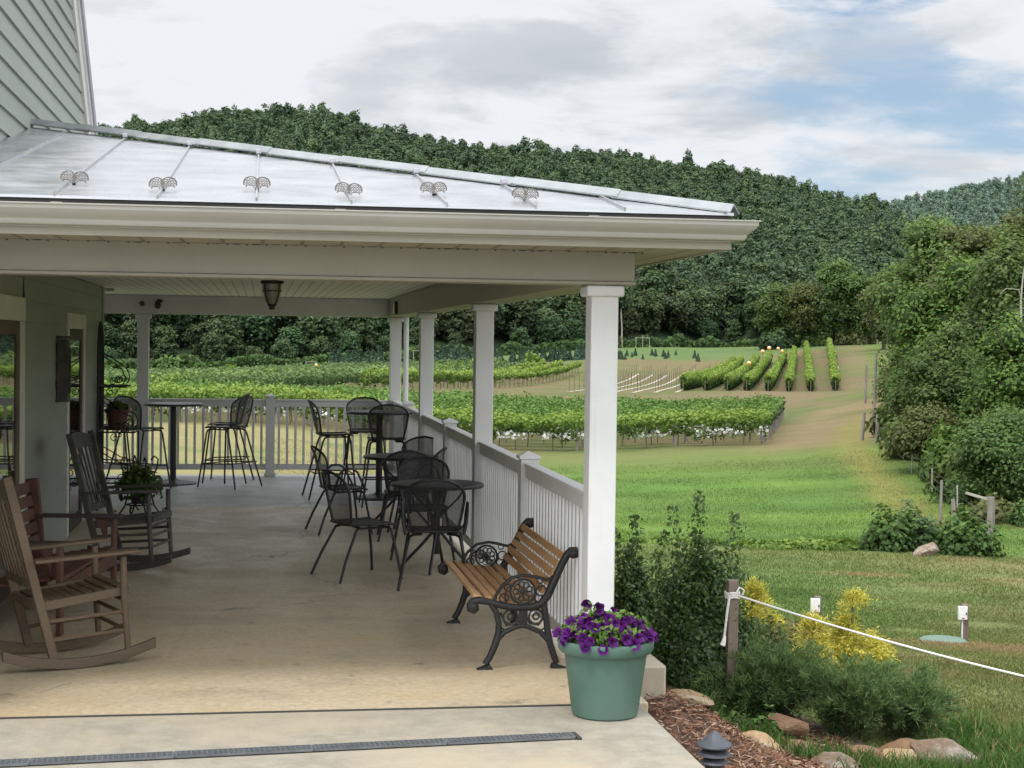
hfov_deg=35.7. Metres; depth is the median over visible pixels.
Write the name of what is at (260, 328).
woodland tree
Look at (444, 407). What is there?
vine row
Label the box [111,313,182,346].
woodland tree
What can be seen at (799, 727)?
rock
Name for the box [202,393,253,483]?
bar stool
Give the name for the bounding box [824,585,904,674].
golden cypress
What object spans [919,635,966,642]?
septic lid
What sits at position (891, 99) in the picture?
sky
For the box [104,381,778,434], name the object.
vine row
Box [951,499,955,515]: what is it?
fence post
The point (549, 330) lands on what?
woodland tree
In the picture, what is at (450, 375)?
vine row
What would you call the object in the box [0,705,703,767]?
apron path
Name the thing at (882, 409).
thicket
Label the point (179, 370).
vine row
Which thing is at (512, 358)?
conifer
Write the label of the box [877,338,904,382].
thicket
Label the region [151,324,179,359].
woodland tree
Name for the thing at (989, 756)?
tall grass
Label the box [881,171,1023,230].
forest
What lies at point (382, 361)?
vine row
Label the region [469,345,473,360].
conifer
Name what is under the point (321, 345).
woodland tree
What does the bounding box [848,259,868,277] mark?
woodland tree
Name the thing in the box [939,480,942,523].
fence post
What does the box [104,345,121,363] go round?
woodland tree
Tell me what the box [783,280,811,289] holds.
woodland tree
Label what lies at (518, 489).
porch railing
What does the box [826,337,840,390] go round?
vine row
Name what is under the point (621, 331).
dead tree
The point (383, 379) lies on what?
vine row
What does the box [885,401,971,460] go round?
bush
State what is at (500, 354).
conifer
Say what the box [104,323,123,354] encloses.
woodland tree
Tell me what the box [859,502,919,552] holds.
shrub
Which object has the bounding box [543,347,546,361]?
conifer
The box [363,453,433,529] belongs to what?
bistro table
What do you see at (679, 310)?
woodland tree
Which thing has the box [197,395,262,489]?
bar stool
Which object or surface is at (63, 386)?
wall box
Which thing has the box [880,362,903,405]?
thicket
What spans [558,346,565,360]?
conifer
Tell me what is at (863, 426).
fence post
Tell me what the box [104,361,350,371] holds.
vine row
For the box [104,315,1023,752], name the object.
ground
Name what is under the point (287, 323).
woodland tree
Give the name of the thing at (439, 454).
bistro armchair
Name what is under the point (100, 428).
iron rack
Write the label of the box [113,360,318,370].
vine row
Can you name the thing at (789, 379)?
vine row
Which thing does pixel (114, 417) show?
potted plant
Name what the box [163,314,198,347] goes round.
woodland tree
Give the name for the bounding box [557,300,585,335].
woodland tree
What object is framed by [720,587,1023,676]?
rope
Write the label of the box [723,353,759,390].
vine row
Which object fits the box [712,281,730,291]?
woodland tree
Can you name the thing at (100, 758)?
drain grate
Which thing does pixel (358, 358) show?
conifer
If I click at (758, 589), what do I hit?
golden cypress
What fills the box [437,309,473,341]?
woodland tree
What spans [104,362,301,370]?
vine row
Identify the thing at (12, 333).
door
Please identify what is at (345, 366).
vine row
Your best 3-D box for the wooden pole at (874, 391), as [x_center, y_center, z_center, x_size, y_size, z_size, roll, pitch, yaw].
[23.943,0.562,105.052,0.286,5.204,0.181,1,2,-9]
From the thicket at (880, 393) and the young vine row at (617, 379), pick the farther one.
the young vine row at (617, 379)
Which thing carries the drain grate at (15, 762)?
on the drain channel
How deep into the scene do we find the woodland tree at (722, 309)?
454.02 m
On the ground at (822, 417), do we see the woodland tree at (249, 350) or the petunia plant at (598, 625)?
the woodland tree at (249, 350)
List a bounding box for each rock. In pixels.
[665,689,713,706]
[740,730,784,754]
[767,713,809,734]
[783,739,810,748]
[811,751,858,767]
[844,744,883,760]
[877,738,914,751]
[883,748,916,764]
[909,738,978,767]
[913,542,938,556]
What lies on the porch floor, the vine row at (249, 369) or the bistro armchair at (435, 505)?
the bistro armchair at (435, 505)
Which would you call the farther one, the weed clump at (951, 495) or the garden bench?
the weed clump at (951, 495)
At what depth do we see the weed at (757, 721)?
9.72 m
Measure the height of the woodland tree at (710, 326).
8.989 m
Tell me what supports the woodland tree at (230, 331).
on the ground at (822, 417)
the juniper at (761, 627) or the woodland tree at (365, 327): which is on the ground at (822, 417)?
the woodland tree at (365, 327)
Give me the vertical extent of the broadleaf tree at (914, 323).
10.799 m
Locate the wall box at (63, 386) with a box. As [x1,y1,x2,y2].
[56,336,73,401]
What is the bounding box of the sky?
[84,0,1023,202]
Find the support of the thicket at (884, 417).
on the ground at (822, 417)
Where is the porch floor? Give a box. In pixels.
[0,475,647,716]
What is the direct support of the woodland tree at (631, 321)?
on the ground at (822, 417)
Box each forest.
[98,101,994,286]
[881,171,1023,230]
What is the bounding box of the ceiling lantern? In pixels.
[260,280,283,309]
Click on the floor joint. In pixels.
(205, 713)
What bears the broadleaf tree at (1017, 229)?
on the ground at (822, 417)
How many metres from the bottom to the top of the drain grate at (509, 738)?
0.010 m
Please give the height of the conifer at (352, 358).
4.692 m
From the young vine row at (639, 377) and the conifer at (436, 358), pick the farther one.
the conifer at (436, 358)
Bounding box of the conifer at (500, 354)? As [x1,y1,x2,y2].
[495,348,504,363]
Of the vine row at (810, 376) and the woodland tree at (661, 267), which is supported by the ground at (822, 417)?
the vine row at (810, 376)
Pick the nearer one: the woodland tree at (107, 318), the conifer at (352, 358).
the conifer at (352, 358)
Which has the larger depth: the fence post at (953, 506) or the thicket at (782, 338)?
the thicket at (782, 338)
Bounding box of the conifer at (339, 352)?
[337,349,341,359]
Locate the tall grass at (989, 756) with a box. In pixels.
[666,675,1023,767]
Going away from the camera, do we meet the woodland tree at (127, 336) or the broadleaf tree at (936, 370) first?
the broadleaf tree at (936, 370)
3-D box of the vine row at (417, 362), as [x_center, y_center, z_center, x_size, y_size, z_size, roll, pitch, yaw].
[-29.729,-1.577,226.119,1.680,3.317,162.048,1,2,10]
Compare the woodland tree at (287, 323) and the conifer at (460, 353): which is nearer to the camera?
the conifer at (460, 353)
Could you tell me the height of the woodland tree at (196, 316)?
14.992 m
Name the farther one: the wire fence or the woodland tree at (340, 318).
the woodland tree at (340, 318)
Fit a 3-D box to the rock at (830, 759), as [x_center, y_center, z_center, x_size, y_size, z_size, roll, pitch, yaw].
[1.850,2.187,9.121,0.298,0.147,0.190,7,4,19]
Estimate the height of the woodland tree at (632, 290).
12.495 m
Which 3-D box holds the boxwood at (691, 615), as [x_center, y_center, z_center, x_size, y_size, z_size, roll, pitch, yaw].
[1.254,1.429,10.515,0.909,1.464,0.895,1,2,-9]
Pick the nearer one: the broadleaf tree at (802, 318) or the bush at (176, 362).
the bush at (176, 362)
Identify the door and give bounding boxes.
[66,313,85,536]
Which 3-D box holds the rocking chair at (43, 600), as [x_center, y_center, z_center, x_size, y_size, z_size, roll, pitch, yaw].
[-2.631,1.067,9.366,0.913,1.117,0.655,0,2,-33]
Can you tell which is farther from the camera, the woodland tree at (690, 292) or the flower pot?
the woodland tree at (690, 292)
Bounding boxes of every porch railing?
[104,398,136,469]
[148,393,389,475]
[392,400,417,451]
[422,415,471,547]
[478,441,582,635]
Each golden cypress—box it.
[740,575,793,638]
[787,604,840,668]
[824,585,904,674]
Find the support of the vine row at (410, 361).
on the ground at (822, 417)
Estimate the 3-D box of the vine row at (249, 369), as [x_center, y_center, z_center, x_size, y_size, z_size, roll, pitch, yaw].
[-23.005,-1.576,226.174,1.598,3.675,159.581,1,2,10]
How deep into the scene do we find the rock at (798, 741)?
9.53 m
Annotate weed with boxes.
[712,705,754,731]
[746,704,781,735]
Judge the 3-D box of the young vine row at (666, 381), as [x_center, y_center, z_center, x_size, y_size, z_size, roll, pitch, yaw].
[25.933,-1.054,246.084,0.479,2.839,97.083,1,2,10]
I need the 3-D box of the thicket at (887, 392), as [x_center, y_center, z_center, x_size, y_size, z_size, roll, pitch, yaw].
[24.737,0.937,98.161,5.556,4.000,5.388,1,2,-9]
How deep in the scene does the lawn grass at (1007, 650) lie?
22.13 m
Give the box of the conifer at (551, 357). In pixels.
[547,347,554,361]
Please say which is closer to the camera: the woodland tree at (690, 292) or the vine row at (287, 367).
the vine row at (287, 367)
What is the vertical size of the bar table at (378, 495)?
1.052 m
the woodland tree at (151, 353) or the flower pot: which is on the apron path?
the flower pot
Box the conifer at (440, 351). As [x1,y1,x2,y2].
[438,345,443,359]
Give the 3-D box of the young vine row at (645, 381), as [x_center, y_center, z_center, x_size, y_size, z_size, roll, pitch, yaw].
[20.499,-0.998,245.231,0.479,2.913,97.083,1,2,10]
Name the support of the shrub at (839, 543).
on the ground at (822, 417)
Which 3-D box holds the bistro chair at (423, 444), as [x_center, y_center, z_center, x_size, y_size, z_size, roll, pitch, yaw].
[-1.040,1.006,17.061,0.583,0.876,0.565,1,2,19]
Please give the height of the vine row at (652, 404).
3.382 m
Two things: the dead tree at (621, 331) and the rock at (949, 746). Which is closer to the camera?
the rock at (949, 746)
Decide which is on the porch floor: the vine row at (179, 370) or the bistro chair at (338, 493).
the bistro chair at (338, 493)
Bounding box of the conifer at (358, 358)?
[354,351,362,364]
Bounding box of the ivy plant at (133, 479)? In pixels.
[114,460,163,503]
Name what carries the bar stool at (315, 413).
on the porch floor
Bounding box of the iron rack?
[96,321,142,510]
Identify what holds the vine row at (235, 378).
on the ground at (822, 417)
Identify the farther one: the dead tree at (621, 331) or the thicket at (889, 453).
the dead tree at (621, 331)
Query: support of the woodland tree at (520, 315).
on the ground at (822, 417)
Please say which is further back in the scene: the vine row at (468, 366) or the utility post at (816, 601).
the vine row at (468, 366)
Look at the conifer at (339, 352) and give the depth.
325.41 m
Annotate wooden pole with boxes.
[864,365,866,403]
[872,353,876,424]
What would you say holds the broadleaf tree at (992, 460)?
on the ground at (822, 417)
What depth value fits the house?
8.76 m
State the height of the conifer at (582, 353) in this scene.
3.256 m
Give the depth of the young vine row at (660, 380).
251.86 m
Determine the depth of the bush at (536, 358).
303.52 m
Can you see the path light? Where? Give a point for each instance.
(714, 746)
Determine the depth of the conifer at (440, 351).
330.93 m
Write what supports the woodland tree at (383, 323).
on the ground at (822, 417)
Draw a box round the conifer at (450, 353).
[447,343,454,362]
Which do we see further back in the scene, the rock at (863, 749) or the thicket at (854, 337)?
the thicket at (854, 337)
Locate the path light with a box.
[696,731,732,767]
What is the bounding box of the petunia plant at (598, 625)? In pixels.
[552,599,658,654]
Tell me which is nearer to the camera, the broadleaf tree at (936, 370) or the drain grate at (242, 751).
the drain grate at (242, 751)
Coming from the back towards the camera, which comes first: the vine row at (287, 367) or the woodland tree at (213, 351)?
the woodland tree at (213, 351)
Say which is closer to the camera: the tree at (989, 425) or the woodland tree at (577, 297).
the tree at (989, 425)
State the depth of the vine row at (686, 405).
109.88 m
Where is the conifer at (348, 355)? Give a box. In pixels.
[344,349,350,362]
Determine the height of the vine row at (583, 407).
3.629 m
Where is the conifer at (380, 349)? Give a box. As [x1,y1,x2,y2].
[376,345,384,362]
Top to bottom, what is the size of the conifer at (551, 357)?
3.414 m
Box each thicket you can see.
[755,321,799,349]
[798,322,834,346]
[835,320,876,344]
[865,386,902,435]
[868,368,901,425]
[871,347,902,404]
[872,354,895,389]
[875,402,914,442]
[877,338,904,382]
[878,415,926,460]
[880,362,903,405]
[915,418,964,481]
[924,442,964,492]
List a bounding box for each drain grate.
[0,758,29,766]
[30,751,174,764]
[175,744,313,757]
[312,738,446,750]
[444,732,575,744]
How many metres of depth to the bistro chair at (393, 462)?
15.11 m
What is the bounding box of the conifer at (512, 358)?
[508,347,516,362]
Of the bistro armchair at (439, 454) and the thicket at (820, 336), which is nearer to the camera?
the bistro armchair at (439, 454)
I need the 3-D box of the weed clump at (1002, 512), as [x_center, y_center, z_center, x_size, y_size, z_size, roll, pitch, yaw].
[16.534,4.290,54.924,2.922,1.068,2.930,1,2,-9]
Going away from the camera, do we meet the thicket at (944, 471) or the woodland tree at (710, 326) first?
the thicket at (944, 471)
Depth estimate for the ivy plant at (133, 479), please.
16.54 m
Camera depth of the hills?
452.15 m
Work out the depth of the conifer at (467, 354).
318.41 m
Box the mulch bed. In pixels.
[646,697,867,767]
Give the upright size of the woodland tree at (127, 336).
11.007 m
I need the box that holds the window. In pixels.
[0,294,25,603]
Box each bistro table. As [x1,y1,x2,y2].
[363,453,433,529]
[390,479,483,574]
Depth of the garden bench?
9.50 m
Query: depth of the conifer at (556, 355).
328.43 m
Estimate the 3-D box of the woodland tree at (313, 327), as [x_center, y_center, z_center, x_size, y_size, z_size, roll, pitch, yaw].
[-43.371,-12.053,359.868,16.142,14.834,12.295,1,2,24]
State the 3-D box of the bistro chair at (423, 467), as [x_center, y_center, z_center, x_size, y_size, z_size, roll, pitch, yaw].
[-0.785,1.089,14.069,0.582,0.876,0.565,1,2,-3]
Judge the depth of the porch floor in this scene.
10.53 m
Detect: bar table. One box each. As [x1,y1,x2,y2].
[143,402,203,485]
[347,410,411,500]
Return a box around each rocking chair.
[0,476,155,668]
[0,478,123,636]
[66,430,190,570]
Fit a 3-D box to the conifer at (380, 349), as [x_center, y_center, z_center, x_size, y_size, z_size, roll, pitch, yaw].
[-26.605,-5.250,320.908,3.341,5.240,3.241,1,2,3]
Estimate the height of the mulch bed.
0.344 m
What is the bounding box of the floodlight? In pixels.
[139,299,162,308]
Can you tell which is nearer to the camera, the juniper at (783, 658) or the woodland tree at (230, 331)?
the juniper at (783, 658)
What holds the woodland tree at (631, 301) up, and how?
on the ground at (822, 417)
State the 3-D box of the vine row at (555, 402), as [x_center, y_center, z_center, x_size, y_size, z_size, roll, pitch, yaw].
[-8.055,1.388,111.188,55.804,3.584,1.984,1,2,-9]
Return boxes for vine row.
[104,358,450,381]
[104,360,433,380]
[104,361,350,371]
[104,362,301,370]
[104,378,773,447]
[104,378,775,444]
[104,380,771,450]
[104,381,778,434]
[105,362,332,371]
[105,378,776,436]
[106,361,401,379]
[107,356,468,383]
[107,357,416,381]
[107,379,784,423]
[107,380,779,432]
[108,361,365,372]
[111,358,383,380]
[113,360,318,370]
[116,378,782,427]
[123,377,785,421]
[124,380,783,418]
[127,379,783,425]
[129,379,780,430]
[149,359,472,384]
[179,357,502,385]
[214,360,508,386]
[248,359,527,387]
[359,359,546,388]
[388,359,563,387]
[417,360,581,388]
[568,365,638,391]
[617,365,652,387]
[617,365,666,391]
[631,367,680,392]
[655,364,695,391]
[675,367,706,391]
[680,354,735,390]
[701,356,743,390]
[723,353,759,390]
[742,351,772,390]
[764,348,787,390]
[784,345,796,391]
[803,340,815,391]
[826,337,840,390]
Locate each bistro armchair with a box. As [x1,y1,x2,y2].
[305,445,372,535]
[387,447,446,532]
[397,478,468,590]
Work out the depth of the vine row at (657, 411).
94.47 m
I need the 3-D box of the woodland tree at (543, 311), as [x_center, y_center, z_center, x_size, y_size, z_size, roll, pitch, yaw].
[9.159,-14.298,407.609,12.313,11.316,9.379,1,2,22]
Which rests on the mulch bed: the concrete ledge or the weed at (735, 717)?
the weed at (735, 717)
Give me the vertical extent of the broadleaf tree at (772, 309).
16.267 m
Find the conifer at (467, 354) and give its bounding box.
[464,348,469,363]
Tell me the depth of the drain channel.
7.38 m
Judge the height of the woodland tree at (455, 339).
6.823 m
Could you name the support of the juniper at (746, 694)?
on the mulch bed
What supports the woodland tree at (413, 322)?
on the ground at (822, 417)
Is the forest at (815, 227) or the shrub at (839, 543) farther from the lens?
the forest at (815, 227)
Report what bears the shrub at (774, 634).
on the ground at (822, 417)
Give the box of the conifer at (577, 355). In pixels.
[572,345,581,359]
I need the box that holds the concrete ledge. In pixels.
[641,654,665,699]
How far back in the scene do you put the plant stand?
16.54 m
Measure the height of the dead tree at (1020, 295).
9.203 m
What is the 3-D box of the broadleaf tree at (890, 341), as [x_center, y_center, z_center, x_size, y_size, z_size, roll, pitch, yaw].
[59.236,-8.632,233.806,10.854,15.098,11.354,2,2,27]
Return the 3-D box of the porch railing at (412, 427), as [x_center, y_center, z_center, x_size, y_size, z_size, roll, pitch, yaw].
[-1.323,0.780,20.275,0.156,1.147,4.082,1,2,-9]
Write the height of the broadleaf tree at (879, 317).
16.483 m
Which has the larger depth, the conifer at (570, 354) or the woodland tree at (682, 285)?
the woodland tree at (682, 285)
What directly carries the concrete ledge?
on the ground at (822, 417)
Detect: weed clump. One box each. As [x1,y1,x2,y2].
[922,471,1022,505]
[949,492,1019,524]
[1005,499,1023,526]
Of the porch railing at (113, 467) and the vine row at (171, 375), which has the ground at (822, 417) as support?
the vine row at (171, 375)
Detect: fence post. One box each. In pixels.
[860,412,865,440]
[875,414,878,440]
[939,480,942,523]
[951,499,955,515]
[965,492,994,535]
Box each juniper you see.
[681,660,790,722]
[718,627,842,721]
[740,606,775,656]
[775,649,924,741]
[870,659,967,739]
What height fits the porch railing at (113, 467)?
1.147 m
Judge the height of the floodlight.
0.141 m
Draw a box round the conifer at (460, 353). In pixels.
[457,343,463,359]
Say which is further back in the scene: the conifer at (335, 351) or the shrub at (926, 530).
the conifer at (335, 351)
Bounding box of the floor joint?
[0,703,639,718]
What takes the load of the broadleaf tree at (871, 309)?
on the ground at (822, 417)
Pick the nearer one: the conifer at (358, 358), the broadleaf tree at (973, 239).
the broadleaf tree at (973, 239)
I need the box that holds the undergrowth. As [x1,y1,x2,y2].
[104,332,799,369]
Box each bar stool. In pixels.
[104,424,130,469]
[106,395,171,488]
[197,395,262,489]
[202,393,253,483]
[302,399,357,499]
[341,397,386,488]
[358,404,408,507]
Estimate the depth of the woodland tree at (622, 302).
425.46 m
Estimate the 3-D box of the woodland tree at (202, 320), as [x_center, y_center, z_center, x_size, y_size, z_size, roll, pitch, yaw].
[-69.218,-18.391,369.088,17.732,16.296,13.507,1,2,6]
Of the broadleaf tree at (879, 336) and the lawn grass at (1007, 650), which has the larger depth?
the broadleaf tree at (879, 336)
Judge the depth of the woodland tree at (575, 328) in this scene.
409.44 m
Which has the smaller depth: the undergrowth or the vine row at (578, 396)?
the vine row at (578, 396)
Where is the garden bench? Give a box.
[438,518,577,669]
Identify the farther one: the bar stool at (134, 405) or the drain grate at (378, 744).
the bar stool at (134, 405)
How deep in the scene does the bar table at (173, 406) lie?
20.71 m
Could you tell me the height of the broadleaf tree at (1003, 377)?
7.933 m
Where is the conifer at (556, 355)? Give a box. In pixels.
[554,347,558,360]
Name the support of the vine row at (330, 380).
on the ground at (822, 417)
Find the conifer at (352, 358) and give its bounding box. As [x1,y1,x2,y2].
[350,349,355,362]
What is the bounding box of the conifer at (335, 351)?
[331,349,338,362]
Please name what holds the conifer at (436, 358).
on the ground at (822, 417)
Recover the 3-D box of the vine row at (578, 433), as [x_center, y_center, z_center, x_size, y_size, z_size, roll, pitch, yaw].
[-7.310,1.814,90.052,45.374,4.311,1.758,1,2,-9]
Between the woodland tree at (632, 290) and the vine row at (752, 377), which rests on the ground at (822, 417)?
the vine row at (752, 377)
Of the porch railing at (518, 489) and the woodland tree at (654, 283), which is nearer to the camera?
the porch railing at (518, 489)
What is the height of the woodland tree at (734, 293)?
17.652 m
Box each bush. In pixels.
[134,354,205,369]
[523,350,546,366]
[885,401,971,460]
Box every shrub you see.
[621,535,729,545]
[726,536,881,550]
[752,614,803,652]
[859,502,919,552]
[895,498,941,548]
[927,505,1005,557]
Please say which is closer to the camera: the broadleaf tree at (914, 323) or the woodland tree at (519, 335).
the broadleaf tree at (914, 323)
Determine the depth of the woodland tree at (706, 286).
461.67 m
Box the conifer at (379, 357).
[377,352,381,360]
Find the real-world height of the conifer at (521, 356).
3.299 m
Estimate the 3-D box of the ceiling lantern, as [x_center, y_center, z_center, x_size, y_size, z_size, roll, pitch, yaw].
[-2.085,-0.804,13.827,0.204,0.320,0.204,1,2,-9]
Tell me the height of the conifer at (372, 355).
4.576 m
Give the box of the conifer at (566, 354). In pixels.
[563,345,569,360]
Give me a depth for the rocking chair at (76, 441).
13.20 m
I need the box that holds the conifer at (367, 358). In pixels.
[364,350,370,363]
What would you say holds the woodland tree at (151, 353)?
on the ground at (822, 417)
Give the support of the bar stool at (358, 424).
on the porch floor
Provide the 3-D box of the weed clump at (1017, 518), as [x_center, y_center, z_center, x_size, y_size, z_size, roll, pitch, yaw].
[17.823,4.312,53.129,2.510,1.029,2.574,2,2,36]
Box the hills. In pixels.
[247,139,1022,342]
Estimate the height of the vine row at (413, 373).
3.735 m
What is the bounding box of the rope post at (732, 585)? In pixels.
[725,579,738,710]
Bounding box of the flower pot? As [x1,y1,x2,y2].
[557,636,653,720]
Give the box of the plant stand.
[114,455,165,513]
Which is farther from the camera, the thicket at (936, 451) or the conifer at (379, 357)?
the conifer at (379, 357)
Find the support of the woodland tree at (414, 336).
on the ground at (822, 417)
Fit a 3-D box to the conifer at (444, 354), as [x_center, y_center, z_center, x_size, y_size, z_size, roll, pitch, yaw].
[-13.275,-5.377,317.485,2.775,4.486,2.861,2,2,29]
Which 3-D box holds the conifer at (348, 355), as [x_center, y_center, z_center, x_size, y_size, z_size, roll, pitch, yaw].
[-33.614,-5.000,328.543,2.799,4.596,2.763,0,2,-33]
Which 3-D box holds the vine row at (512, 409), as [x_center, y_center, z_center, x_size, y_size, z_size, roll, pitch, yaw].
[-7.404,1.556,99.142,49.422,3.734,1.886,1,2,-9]
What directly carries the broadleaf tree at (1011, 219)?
on the ground at (822, 417)
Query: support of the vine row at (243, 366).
on the ground at (822, 417)
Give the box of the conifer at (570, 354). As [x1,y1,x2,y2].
[568,349,571,359]
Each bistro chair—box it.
[310,469,402,583]
[377,450,428,541]
[385,436,432,500]
[390,456,454,560]
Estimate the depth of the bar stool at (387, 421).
18.19 m
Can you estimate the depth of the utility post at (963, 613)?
23.36 m
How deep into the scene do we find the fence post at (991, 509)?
49.99 m
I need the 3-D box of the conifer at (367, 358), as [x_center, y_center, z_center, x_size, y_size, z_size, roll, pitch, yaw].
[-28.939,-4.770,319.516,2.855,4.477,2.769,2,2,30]
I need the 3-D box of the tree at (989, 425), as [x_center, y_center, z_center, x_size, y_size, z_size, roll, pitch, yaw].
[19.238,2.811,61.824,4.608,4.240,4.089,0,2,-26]
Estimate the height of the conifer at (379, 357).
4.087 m
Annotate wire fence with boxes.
[876,424,986,522]
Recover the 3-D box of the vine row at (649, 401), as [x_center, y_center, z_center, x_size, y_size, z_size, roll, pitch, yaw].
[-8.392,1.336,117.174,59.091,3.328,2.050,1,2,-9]
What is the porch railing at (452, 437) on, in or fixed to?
on the porch floor
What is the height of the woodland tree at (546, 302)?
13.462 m
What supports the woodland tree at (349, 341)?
on the ground at (822, 417)
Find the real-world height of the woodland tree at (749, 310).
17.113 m
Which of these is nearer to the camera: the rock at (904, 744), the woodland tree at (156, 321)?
the rock at (904, 744)
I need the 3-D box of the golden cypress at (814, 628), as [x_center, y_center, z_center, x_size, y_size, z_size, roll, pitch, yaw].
[2.354,2.107,12.448,0.559,0.742,0.633,1,2,-9]
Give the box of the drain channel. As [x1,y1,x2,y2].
[5,732,581,766]
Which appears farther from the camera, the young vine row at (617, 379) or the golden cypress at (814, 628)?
the young vine row at (617, 379)
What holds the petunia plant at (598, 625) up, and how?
in the flower pot
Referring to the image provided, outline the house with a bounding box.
[0,0,760,613]
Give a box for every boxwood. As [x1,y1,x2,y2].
[614,514,673,649]
[644,490,760,712]
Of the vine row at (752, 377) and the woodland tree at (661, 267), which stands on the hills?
the woodland tree at (661, 267)
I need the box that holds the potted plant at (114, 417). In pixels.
[104,400,129,430]
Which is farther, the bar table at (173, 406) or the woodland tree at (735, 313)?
the woodland tree at (735, 313)
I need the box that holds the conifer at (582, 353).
[579,346,584,359]
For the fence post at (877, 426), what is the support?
on the ground at (822, 417)
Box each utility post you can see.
[810,596,821,618]
[958,603,968,640]
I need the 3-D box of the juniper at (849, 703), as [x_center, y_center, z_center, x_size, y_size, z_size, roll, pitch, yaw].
[2.146,2.052,10.163,1.012,0.691,0.878,1,2,-9]
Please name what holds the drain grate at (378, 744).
on the drain channel
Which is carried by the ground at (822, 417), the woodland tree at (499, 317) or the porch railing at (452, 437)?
the woodland tree at (499, 317)
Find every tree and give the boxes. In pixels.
[104,313,123,332]
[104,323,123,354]
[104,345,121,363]
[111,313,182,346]
[114,317,152,358]
[149,347,155,360]
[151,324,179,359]
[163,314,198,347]
[181,322,209,355]
[184,315,200,329]
[195,315,227,325]
[196,315,223,331]
[200,329,228,362]
[208,317,248,358]
[224,315,287,353]
[243,345,263,360]
[269,338,297,359]
[271,316,298,340]
[274,324,306,357]
[289,316,347,355]
[308,336,332,360]
[336,317,345,330]
[336,330,362,354]
[340,317,379,352]
[369,335,389,353]
[373,317,403,346]
[402,316,439,338]
[402,325,418,358]
[434,311,455,339]
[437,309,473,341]
[447,332,463,350]
[467,304,508,339]
[495,300,539,341]
[509,327,532,349]
[529,296,559,312]
[531,306,570,342]
[533,315,568,347]
[550,293,585,331]
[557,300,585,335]
[562,318,585,340]
[584,287,633,312]
[618,307,644,339]
[620,312,622,347]
[625,284,644,297]
[626,295,641,325]
[630,290,671,336]
[634,261,680,294]
[636,269,674,317]
[660,292,698,335]
[668,285,705,333]
[672,277,694,292]
[689,281,717,292]
[690,287,729,337]
[697,317,719,345]
[704,291,726,319]
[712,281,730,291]
[714,272,758,325]
[719,306,744,334]
[721,319,742,342]
[741,282,771,334]
[750,280,799,336]
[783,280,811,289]
[784,279,821,340]
[812,256,856,345]
[841,273,875,344]
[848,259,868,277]
[854,283,890,349]
[857,210,976,353]
[859,263,907,335]
[871,259,908,351]
[879,245,984,385]
[879,303,897,347]
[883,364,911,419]
[889,317,990,419]
[899,221,1005,316]
[943,399,1023,506]
[946,302,1023,437]
[948,405,1023,496]
[949,228,1023,354]
[965,204,1023,237]
[983,177,1023,261]
[1000,268,1023,321]
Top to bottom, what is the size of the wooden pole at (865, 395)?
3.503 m
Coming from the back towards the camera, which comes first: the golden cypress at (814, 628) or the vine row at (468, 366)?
the vine row at (468, 366)
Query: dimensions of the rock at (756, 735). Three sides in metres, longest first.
0.319 x 0.146 x 0.135 m
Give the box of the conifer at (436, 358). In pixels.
[434,346,438,360]
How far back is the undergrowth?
386.74 m
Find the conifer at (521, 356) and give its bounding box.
[517,348,523,362]
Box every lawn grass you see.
[616,580,1023,764]
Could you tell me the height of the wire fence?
1.923 m
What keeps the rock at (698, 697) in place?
on the mulch bed
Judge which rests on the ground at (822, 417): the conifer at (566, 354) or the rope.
the conifer at (566, 354)
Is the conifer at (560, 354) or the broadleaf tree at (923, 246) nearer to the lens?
the broadleaf tree at (923, 246)
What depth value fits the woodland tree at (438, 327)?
391.37 m
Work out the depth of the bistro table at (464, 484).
13.20 m
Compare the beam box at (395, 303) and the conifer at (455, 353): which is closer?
the beam box at (395, 303)
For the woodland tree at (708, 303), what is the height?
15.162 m
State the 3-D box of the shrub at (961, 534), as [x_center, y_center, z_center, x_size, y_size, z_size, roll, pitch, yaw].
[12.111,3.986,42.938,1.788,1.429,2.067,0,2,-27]
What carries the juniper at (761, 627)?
on the mulch bed
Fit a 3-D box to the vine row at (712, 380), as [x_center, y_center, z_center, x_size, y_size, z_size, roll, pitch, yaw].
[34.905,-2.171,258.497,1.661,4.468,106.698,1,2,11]
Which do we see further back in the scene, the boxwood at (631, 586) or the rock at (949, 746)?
the boxwood at (631, 586)
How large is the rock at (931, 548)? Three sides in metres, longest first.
0.985 x 0.376 x 0.339 m
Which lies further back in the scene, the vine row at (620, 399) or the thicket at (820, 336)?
the thicket at (820, 336)
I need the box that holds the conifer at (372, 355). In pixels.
[369,349,376,364]
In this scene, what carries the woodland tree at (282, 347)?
on the ground at (822, 417)
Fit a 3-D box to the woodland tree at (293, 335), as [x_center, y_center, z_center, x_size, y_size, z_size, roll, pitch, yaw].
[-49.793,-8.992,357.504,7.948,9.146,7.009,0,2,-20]
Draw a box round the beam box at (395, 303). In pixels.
[393,301,397,313]
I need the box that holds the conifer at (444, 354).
[440,346,448,362]
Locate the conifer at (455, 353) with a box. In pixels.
[452,344,458,362]
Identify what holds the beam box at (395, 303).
attached to the house

